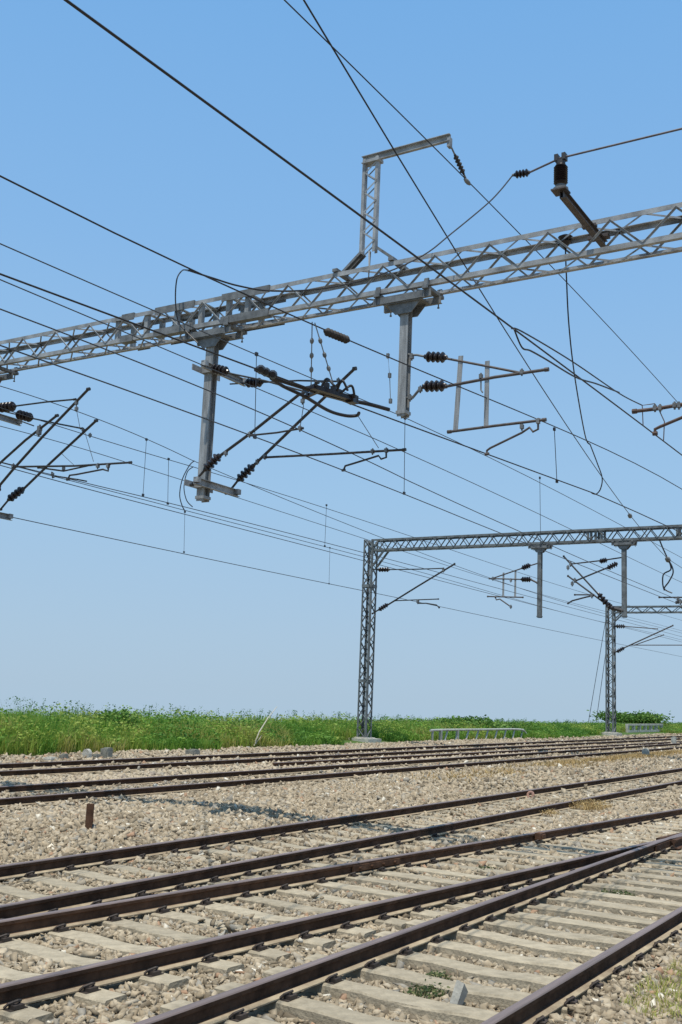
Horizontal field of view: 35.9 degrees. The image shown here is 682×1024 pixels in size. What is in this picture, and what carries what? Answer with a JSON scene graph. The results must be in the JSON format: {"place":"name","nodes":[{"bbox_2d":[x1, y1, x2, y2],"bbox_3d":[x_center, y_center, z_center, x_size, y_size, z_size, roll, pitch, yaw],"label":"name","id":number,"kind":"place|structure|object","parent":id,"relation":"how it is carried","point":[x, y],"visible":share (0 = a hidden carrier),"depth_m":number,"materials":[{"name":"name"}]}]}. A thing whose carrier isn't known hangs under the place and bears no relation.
{"place":"outdoors","nodes":[
{"label":"outdoors","id":0,"kind":"place"},
{"bbox_2d":[0,732,680,1020],"bbox_3d":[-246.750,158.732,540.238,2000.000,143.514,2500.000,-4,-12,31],"label":"ground","id":1,"kind":"structure","parent":0,"point":[253,1013],"depth_m":9.27,"materials":[{"name":"grey gravel"}]},
{"bbox_2d":[43,757,57,760],"bbox_3d":[-8.392,7.150,30.314,0.418,0.180,0.324,-4,-12,31],"label":"rubble block","id":2,"kind":"object","parent":1,"relation":"on","point":[49,758],"depth_m":30.20,"materials":[{"name":"concrete"}]},
{"bbox_2d":[59,754,67,758],"bbox_3d":[-8.143,7.233,30.932,0.232,0.250,0.180,-4,-12,31],"label":"concrete block","id":3,"kind":"object","parent":1,"relation":"on","point":[62,756],"depth_m":30.89,"materials":[{"name":"grey concrete"}]},
{"bbox_2d":[82,749,91,758],"bbox_3d":[-7.662,7.335,31.747,0.280,0.370,0.120,-4,-12,31],"label":"marker stone","id":4,"kind":"object","parent":1,"relation":"on","point":[88,752],"visible":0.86,"depth_m":31.70,"materials":[{"name":"stone"}]},
{"bbox_2d":[85,803,93,828],"bbox_3d":[-3.736,4.588,15.621,0.100,0.500,0.100,3,-10,-5],"label":"marker post","id":5,"kind":"object","parent":1,"relation":"on","point":[89,815],"visible":0.75,"depth_m":15.59,"materials":[{"name":"brown metal"}]},
{"bbox_2d":[100,747,112,757],"bbox_3d":[-7.225,7.473,32.491,0.325,0.390,0.252,-4,-12,31],"label":"concrete block","id":6,"kind":"object","parent":1,"relation":"on","point":[105,752],"depth_m":32.42,"materials":[{"name":"grey concrete"}]},
{"bbox_2d":[88,705,142,728],"bbox_3d":[-8.599,7.957,39.868,2.257,1.334,2.389,-4,-12,31],"label":"bush","id":7,"kind":"object","parent":1,"relation":"on","point":[122,712],"visible":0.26,"depth_m":39.71,"materials":[{"name":"green plant"}]},
{"bbox_2d":[254,707,276,745],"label":"dead stalk","id":8,"kind":"object","parent":1,"relation":"on","point":[255,742],"visible":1,"depth_m":41.88,"materials":[{"name":"beige plant"}]},
{"bbox_2d":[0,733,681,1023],"bbox_3d":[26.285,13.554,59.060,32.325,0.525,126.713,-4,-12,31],"label":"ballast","id":9,"kind":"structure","parent":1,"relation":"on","point":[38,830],"depth_m":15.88,"materials":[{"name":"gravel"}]},
{"bbox_2d":[185,749,199,755],"bbox_3d":[-4.939,8.075,35.161,0.418,0.290,0.324,-4,-12,31],"label":"concrete block","id":10,"kind":"object","parent":9,"relation":"on","point":[193,752],"depth_m":35.07,"materials":[{"name":"grey concrete"}]},
{"bbox_2d":[616,956,681,1019],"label":"grass","id":11,"kind":"structure","parent":9,"relation":"on","point":[661,990],"depth_m":7.88,"materials":[{"name":"beige plant"}]},
{"bbox_2d":[0,808,681,1023],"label":"railway track","id":12,"kind":"structure","parent":1,"relation":"on","point":[83,980],"depth_m":9.82,"materials":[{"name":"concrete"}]},
{"bbox_2d":[0,133,681,520],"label":"portal gantry","id":13,"kind":"object","parent":1,"relation":"on","point":[406,307],"visible":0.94,"depth_m":16.90,"materials":[{"name":"metal"}]},
{"bbox_2d":[0,414,58,463],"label":"cantilever","id":14,"kind":"object","parent":13,"relation":"attached to","point":[38,431],"visible":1,"depth_m":20.27,"materials":[{"name":"metal"}]},
{"bbox_2d":[0,410,97,510],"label":"cantilever","id":15,"kind":"object","parent":13,"relation":"attached to","point":[15,494],"visible":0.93,"depth_m":20.87,"materials":[{"name":"grey metal"}]},
{"bbox_2d":[0,407,678,619],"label":"messenger wire","id":16,"kind":"object","parent":15,"relation":"attached to","point":[168,459],"visible":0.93,"depth_m":25.58,"materials":[{"name":"black metal"}]},
{"bbox_2d":[184,466,193,506],"bbox_3d":[-3.478,-0.603,24.072,0.022,0.945,0.359,-4,-12,31],"label":"jumper cable","id":17,"kind":"object","parent":16,"relation":"hanging from","point":[184,489],"visible":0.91,"depth_m":24.01,"materials":[{"name":"grey metal"}]},
{"bbox_2d":[0,461,680,636],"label":"contact wire","id":18,"kind":"object","parent":16,"relation":"hanging from","point":[292,534],"visible":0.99,"depth_m":26.68,"materials":[{"name":"black metal"}]},
{"bbox_2d":[0,387,131,490],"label":"cantilever","id":19,"kind":"object","parent":13,"relation":"attached to","point":[11,406],"visible":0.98,"depth_m":19.49,"materials":[{"name":"black metal"}]},
{"bbox_2d":[189,364,319,485],"bbox_3d":[-1.415,-1.527,17.022,2.459,2.101,0.170,-4,-12,31],"label":"cantilever","id":20,"kind":"object","parent":13,"relation":"attached to","point":[210,464],"visible":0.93,"depth_m":17.10,"materials":[{"name":"grey metal"}]},
{"bbox_2d":[0,308,679,600],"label":"contact wire","id":21,"kind":"object","parent":20,"relation":"hanging from","point":[284,423],"visible":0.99,"depth_m":15.59,"materials":[{"name":"black metal"}]},
{"bbox_2d":[224,366,406,494],"bbox_3d":[-0.485,-1.410,17.615,3.588,2.062,0.170,-4,-12,31],"label":"cantilever","id":22,"kind":"object","parent":13,"relation":"attached to","point":[251,467],"visible":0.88,"depth_m":17.74,"materials":[{"name":"black metal"}]},
{"bbox_2d":[0,279,679,581],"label":"messenger wire","id":23,"kind":"object","parent":13,"relation":"attached to","point":[282,399],"visible":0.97,"depth_m":15.64,"materials":[{"name":"black metal"}]},
{"bbox_2d":[0,386,679,632],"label":"messenger wire","id":24,"kind":"object","parent":13,"relation":"attached to","point":[146,439],"visible":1,"depth_m":26.13,"materials":[{"name":"black metal"}]},
{"bbox_2d":[179,461,193,511],"bbox_3d":[-3.524,-0.612,23.998,0.024,1.247,0.444,-4,-12,31],"label":"jumper cable","id":25,"kind":"object","parent":24,"relation":"hanging from","point":[181,483],"visible":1,"depth_m":23.87,"materials":[{"name":"black metal"}]},
{"bbox_2d":[0,426,680,630],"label":"catenary wire","id":26,"kind":"object","parent":24,"relation":"hanging from","point":[293,515],"visible":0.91,"depth_m":27.51,"materials":[{"name":"black metal"}]},
{"bbox_2d":[0,465,680,641],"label":"contact wire","id":27,"kind":"object","parent":26,"relation":"hanging from","point":[281,539],"visible":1,"depth_m":26.12,"materials":[{"name":"black metal"}]},
{"bbox_2d":[3,463,679,639],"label":"messenger wire","id":28,"kind":"object","parent":13,"relation":"attached to","point":[277,534],"visible":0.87,"depth_m":34.20,"materials":[{"name":"black metal"}]},
{"bbox_2d":[13,517,680,656],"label":"contact wire","id":29,"kind":"object","parent":28,"relation":"hanging from","point":[293,576],"visible":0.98,"depth_m":34.83,"materials":[{"name":"black metal"}]},
{"bbox_2d":[451,148,470,185],"bbox_3d":[1.881,-5.497,16.663,0.090,0.380,0.778,-4,-12,31],"label":"suspension string","id":30,"kind":"object","parent":13,"relation":"hanging from","point":[460,168],"visible":1,"depth_m":16.66,"materials":[{"name":"metal"}]},
{"bbox_2d":[284,0,681,406],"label":"feeder wire","id":31,"kind":"object","parent":30,"relation":"hanging from","point":[310,25],"visible":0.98,"depth_m":16.05,"materials":[{"name":"black metal"}]},
{"bbox_2d":[406,351,548,455],"bbox_3d":[1.892,-1.655,15.370,2.384,1.749,0.180,-4,-12,31],"label":"cantilever","id":32,"kind":"object","parent":13,"relation":"attached to","point":[436,385],"visible":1,"depth_m":15.36,"materials":[{"name":"metal"}]},
{"bbox_2d":[0,175,681,488],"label":"messenger wire","id":33,"kind":"object","parent":32,"relation":"attached to","point":[554,430],"visible":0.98,"depth_m":11.59,"materials":[{"name":"black metal"}]},
{"bbox_2d":[175,269,197,343],"bbox_3d":[-2.012,-3.328,14.673,0.456,3.179,7.890,4,-10,-11],"label":"jumper cable","id":34,"kind":"object","parent":33,"relation":"hanging from","point":[176,306],"visible":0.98,"depth_m":18.24,"materials":[{"name":"black metal"}]},
{"bbox_2d":[254,322,389,417],"bbox_3d":[-0.248,-1.731,12.597,0.746,0.725,2.199,-4,-12,31],"label":"section insulator","id":35,"kind":"object","parent":33,"relation":"hanging from","point":[332,391],"visible":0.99,"depth_m":12.48,"materials":[{"name":"black metal"}]},
{"bbox_2d":[323,328,349,343],"bbox_3d":[-0.048,-2.083,12.447,0.104,0.121,0.496,-5,-12,37],"label":"strain insulator","id":36,"kind":"object","parent":33,"relation":"attached to","point":[336,335],"visible":1,"depth_m":12.41,"materials":[{"name":"grey ceramic"}]},
{"bbox_2d":[0,273,681,532],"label":"contact wire","id":37,"kind":"object","parent":33,"relation":"hanging from","point":[44,290],"visible":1,"depth_m":11.65,"materials":[{"name":"black metal"}]},
{"bbox_2d":[386,353,391,403],"bbox_3d":[0.698,-2.179,14.593,0.116,0.852,2.502,2,-10,2],"label":"tail rod","id":38,"kind":"object","parent":33,"relation":"attached to","point":[389,377],"visible":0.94,"depth_m":15.77,"materials":[{"name":"metal"}]},
{"bbox_2d":[590,445,602,494],"bbox_3d":[4.337,-0.733,17.860,0.184,0.878,0.191,4,-10,-7],"label":"jumper cable","id":39,"kind":"object","parent":33,"relation":"hanging from","point":[599,470],"visible":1,"depth_m":17.83,"materials":[{"name":"black metal"}]},
{"bbox_2d":[303,0,681,567],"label":"feeder wire","id":40,"kind":"object","parent":13,"relation":"attached to","point":[667,558],"visible":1,"depth_m":14.72,"materials":[{"name":"black metal"}]},
{"bbox_2d":[662,562,671,590],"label":"jumper cable","id":41,"kind":"object","parent":40,"relation":"hanging from","point":[663,575],"visible":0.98,"depth_m":43.84,"materials":[{"name":"black metal"}]},
{"bbox_2d":[664,561,673,592],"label":"jumper cable","id":42,"kind":"object","parent":40,"relation":"hanging from","point":[669,579],"visible":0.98,"depth_m":43.73,"materials":[{"name":"black metal"}]},
{"bbox_2d":[554,152,567,187],"bbox_3d":[2.871,-4.434,13.751,0.200,0.505,0.195,-4,-12,31],"label":"post insulator","id":43,"kind":"object","parent":13,"relation":"on","point":[561,173],"visible":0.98,"depth_m":13.69,"materials":[{"name":"ceramic"}]},
{"bbox_2d":[529,128,681,172],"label":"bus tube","id":44,"kind":"object","parent":43,"relation":"on","point":[612,145],"visible":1,"depth_m":13.43,"materials":[{"name":"metal"}]},
{"bbox_2d":[512,169,529,178],"bbox_3d":[2.404,-4.517,14.059,0.247,0.117,0.110,-4,-12,31],"label":"strain insulator","id":45,"kind":"object","parent":44,"relation":"attached to","point":[523,173],"visible":1,"depth_m":14.03,"materials":[{"name":"brown ceramic"}]},
{"bbox_2d":[189,176,512,291],"bbox_3d":[0.308,-3.454,12.435,4.885,2.850,0.279,11,-13,-39],"label":"jumper cable","id":46,"kind":"object","parent":45,"relation":"hanging from","point":[355,281],"visible":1,"depth_m":12.30,"materials":[{"name":"black metal"}]},
{"bbox_2d":[558,234,572,248],"bbox_3d":[3.252,-3.917,15.251,0.220,0.220,0.220,-4,-12,31],"label":"hanging insulator","id":47,"kind":"object","parent":13,"relation":"hanging from","point":[567,241],"visible":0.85,"depth_m":15.20,"materials":[{"name":"brown ceramic"}]},
{"bbox_2d":[565,249,590,444],"bbox_3d":[3.735,-2.486,16.645,0.078,2.134,3.345,-1,-10,19],"label":"jumper cable","id":48,"kind":"object","parent":47,"relation":"hanging from","point":[571,350],"visible":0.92,"depth_m":15.82,"materials":[{"name":"black metal"}]},
{"bbox_2d":[632,401,681,439],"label":"cantilever","id":49,"kind":"object","parent":13,"relation":"attached to","point":[660,407],"visible":0.98,"depth_m":13.83,"materials":[{"name":"metal"}]},
{"bbox_2d":[64,0,681,455],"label":"contact wire","id":50,"kind":"object","parent":49,"relation":"hanging from","point":[324,190],"visible":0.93,"depth_m":7.38,"materials":[{"name":"black metal"}]},
{"bbox_2d":[513,329,619,392],"bbox_3d":[2.412,-1.474,10.936,0.017,0.401,3.195,-4,-12,31],"label":"jumper cable","id":51,"kind":"object","parent":50,"relation":"hanging from","point":[544,358],"visible":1,"depth_m":10.52,"materials":[{"name":"black metal"}]},
{"bbox_2d":[511,327,642,405],"bbox_3d":[2.703,-1.526,11.553,0.015,0.399,4.294,-4,-12,31],"label":"jumper cable","id":52,"kind":"object","parent":50,"relation":"attached to","point":[571,361],"visible":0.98,"depth_m":11.06,"materials":[{"name":"black metal"}]},
{"bbox_2d":[0,768,681,938],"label":"railway track","id":53,"kind":"structure","parent":1,"relation":"on","point":[78,896],"depth_m":14.15,"materials":[{"name":"brown metal"}]},
{"bbox_2d":[0,741,681,810],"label":"railway track","id":54,"kind":"structure","parent":1,"relation":"on","point":[81,796],"depth_m":27.57,"materials":[{"name":"brown metal"}]},
{"bbox_2d":[0,736,681,776],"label":"railway track","id":55,"kind":"structure","parent":1,"relation":"on","point":[68,770],"depth_m":33.33,"materials":[{"name":"brown metal"}]},
{"bbox_2d":[108,818,681,1023],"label":"railway track","id":56,"kind":"structure","parent":1,"relation":"on","point":[278,987],"depth_m":9.21,"materials":[{"name":"concrete"}]},
{"bbox_2d":[403,979,452,998],"bbox_3d":[0.651,3.663,8.032,0.324,0.098,0.392,-4,-12,31],"label":"weed","id":57,"kind":"object","parent":1,"relation":"on","point":[425,989],"visible":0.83,"depth_m":8.01,"materials":[{"name":"green plant"}]},
{"bbox_2d":[425,969,452,979],"bbox_3d":[0.756,3.741,8.467,0.249,0.099,0.340,-4,-12,31],"label":"weed","id":58,"kind":"object","parent":1,"relation":"on","point":[437,974],"visible":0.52,"depth_m":8.49,"materials":[{"name":"green plant"}]},
{"bbox_2d":[450,980,467,1004],"bbox_3d":[0.848,3.579,7.734,0.188,0.270,0.067,5,-10,-17],"label":"concrete stub","id":59,"kind":"object","parent":1,"relation":"on","point":[459,993],"visible":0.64,"depth_m":7.73,"materials":[{"name":"grey concrete"}]},
{"bbox_2d":[406,714,512,730],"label":"bush","id":60,"kind":"object","parent":1,"relation":"on","point":[489,722],"visible":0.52,"depth_m":64.16,"materials":[{"name":"green plant"}]},
{"bbox_2d":[429,728,526,740],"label":"railing","id":61,"kind":"object","parent":1,"relation":"on","point":[467,730],"visible":0.79,"depth_m":58.72,"materials":[{"name":"white paint"}]},
{"bbox_2d":[475,865,497,869],"bbox_3d":[1.918,4.717,13.885,0.272,0.088,0.437,-4,-12,31],"label":"weed","id":62,"kind":"object","parent":1,"relation":"on","point":[481,867],"visible":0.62,"depth_m":13.89,"materials":[{"name":"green plant"}]},
{"bbox_2d":[329,749,681,789],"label":"dry grass","id":63,"kind":"structure","parent":1,"relation":"on","point":[624,756],"depth_m":37.35,"materials":[{"name":"beige plant"}]},
{"bbox_2d":[349,524,681,742],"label":"portal gantry","id":64,"kind":"object","parent":1,"relation":"on","point":[624,544],"visible":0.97,"depth_m":49.14,"materials":[{"name":"metal"}]},
{"bbox_2d":[0,243,681,557],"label":"messenger wire","id":65,"kind":"object","parent":64,"relation":"attached to","point":[256,355],"visible":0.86,"depth_m":14.94,"materials":[{"name":"black metal"}]},
{"bbox_2d":[0,345,680,604],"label":"contact wire","id":66,"kind":"object","parent":65,"relation":"hanging from","point":[282,447],"visible":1,"depth_m":14.92,"materials":[{"name":"black metal"}]},
{"bbox_2d":[372,563,455,614],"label":"cantilever","id":67,"kind":"object","parent":64,"relation":"attached to","point":[382,569],"visible":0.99,"depth_m":50.09,"materials":[{"name":"grey metal"}]},
{"bbox_2d":[487,563,536,608],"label":"cantilever","id":68,"kind":"object","parent":64,"relation":"attached to","point":[526,567],"visible":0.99,"depth_m":47.42,"materials":[{"name":"grey metal"}]},
{"bbox_2d":[563,555,622,612],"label":"cantilever","id":69,"kind":"object","parent":64,"relation":"attached to","point":[606,603],"visible":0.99,"depth_m":45.45,"materials":[{"name":"grey metal"}]},
{"bbox_2d":[658,596,681,603],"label":"cantilever","id":70,"kind":"object","parent":64,"relation":"attached to","point":[678,601],"visible":0.88,"depth_m":43.50,"materials":[{"name":"metal"}]},
{"bbox_2d":[526,791,534,797],"bbox_3d":[4.417,6.610,24.539,0.201,0.212,0.126,-4,-12,31],"label":"ring","id":71,"kind":"object","parent":1,"relation":"on","point":[529,793],"visible":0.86,"depth_m":24.54,"materials":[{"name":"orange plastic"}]},
{"bbox_2d":[537,808,558,815],"bbox_3d":[4.084,6.015,21.066,0.630,0.153,0.740,-4,-12,31],"label":"weed","id":72,"kind":"object","parent":1,"relation":"on","point":[553,812],"visible":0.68,"depth_m":20.96,"materials":[{"name":"beige plant"}]},
{"bbox_2d":[563,797,614,811],"bbox_3d":[5.295,6.296,22.623,1.143,0.246,1.436,-4,-12,31],"label":"weed","id":73,"kind":"object","parent":1,"relation":"on","point":[586,805],"visible":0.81,"depth_m":22.41,"materials":[{"name":"beige plant"}]},
{"bbox_2d":[601,888,634,895],"bbox_3d":[3.291,4.571,12.586,0.482,0.101,0.612,-4,-12,31],"label":"weed","id":74,"kind":"object","parent":1,"relation":"on","point":[625,892],"visible":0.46,"depth_m":12.58,"materials":[{"name":"green plant"}]},
{"bbox_2d":[587,709,674,725],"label":"bush","id":75,"kind":"object","parent":1,"relation":"on","point":[641,718],"visible":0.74,"depth_m":104.27,"materials":[{"name":"green plant"}]},
{"bbox_2d":[602,605,681,735],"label":"portal gantry","id":76,"kind":"object","parent":1,"relation":"on","point":[613,677],"visible":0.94,"depth_m":80.41,"materials":[{"name":"metal"}]},
{"bbox_2d":[588,625,604,721],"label":"guy wire","id":77,"kind":"object","parent":76,"relation":"attached to","point":[596,673],"visible":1,"depth_m":80.86,"materials":[{"name":"grey metal"}]},
{"bbox_2d":[596,638,607,720],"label":"guy wire","id":78,"kind":"object","parent":76,"relation":"attached to","point":[601,684],"visible":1,"depth_m":80.53,"materials":[{"name":"grey metal"}]},
{"bbox_2d":[614,624,681,652],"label":"cantilever","id":79,"kind":"object","parent":76,"relation":"attached to","point":[622,648],"visible":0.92,"depth_m":79.74,"materials":[{"name":"grey metal"}]},
{"bbox_2d":[625,724,662,732],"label":"parapet","id":80,"kind":"structure","parent":1,"relation":"on","point":[627,730],"depth_m":91.37,"materials":[{"name":"concrete"}]},
{"bbox_2d":[642,748,649,755],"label":"marker stone","id":81,"kind":"object","parent":1,"relation":"on","point":[645,751],"visible":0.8,"depth_m":45.56,"materials":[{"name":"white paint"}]},
{"bbox_2d":[671,737,675,742],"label":"marker stone","id":82,"kind":"object","parent":1,"relation":"on","point":[673,739],"visible":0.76,"depth_m":66.51,"materials":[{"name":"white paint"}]},
{"bbox_2d":[0,696,681,755],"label":"grass","id":83,"kind":"structure","parent":0,"point":[28,732],"depth_m":41.34,"materials":[{"name":"green plant"}]},
{"bbox_2d":[0,0,681,723],"label":"sky","id":84,"kind":"structure","parent":0,"point":[88,125],"materials":[{"name":"blue"}]}
]}

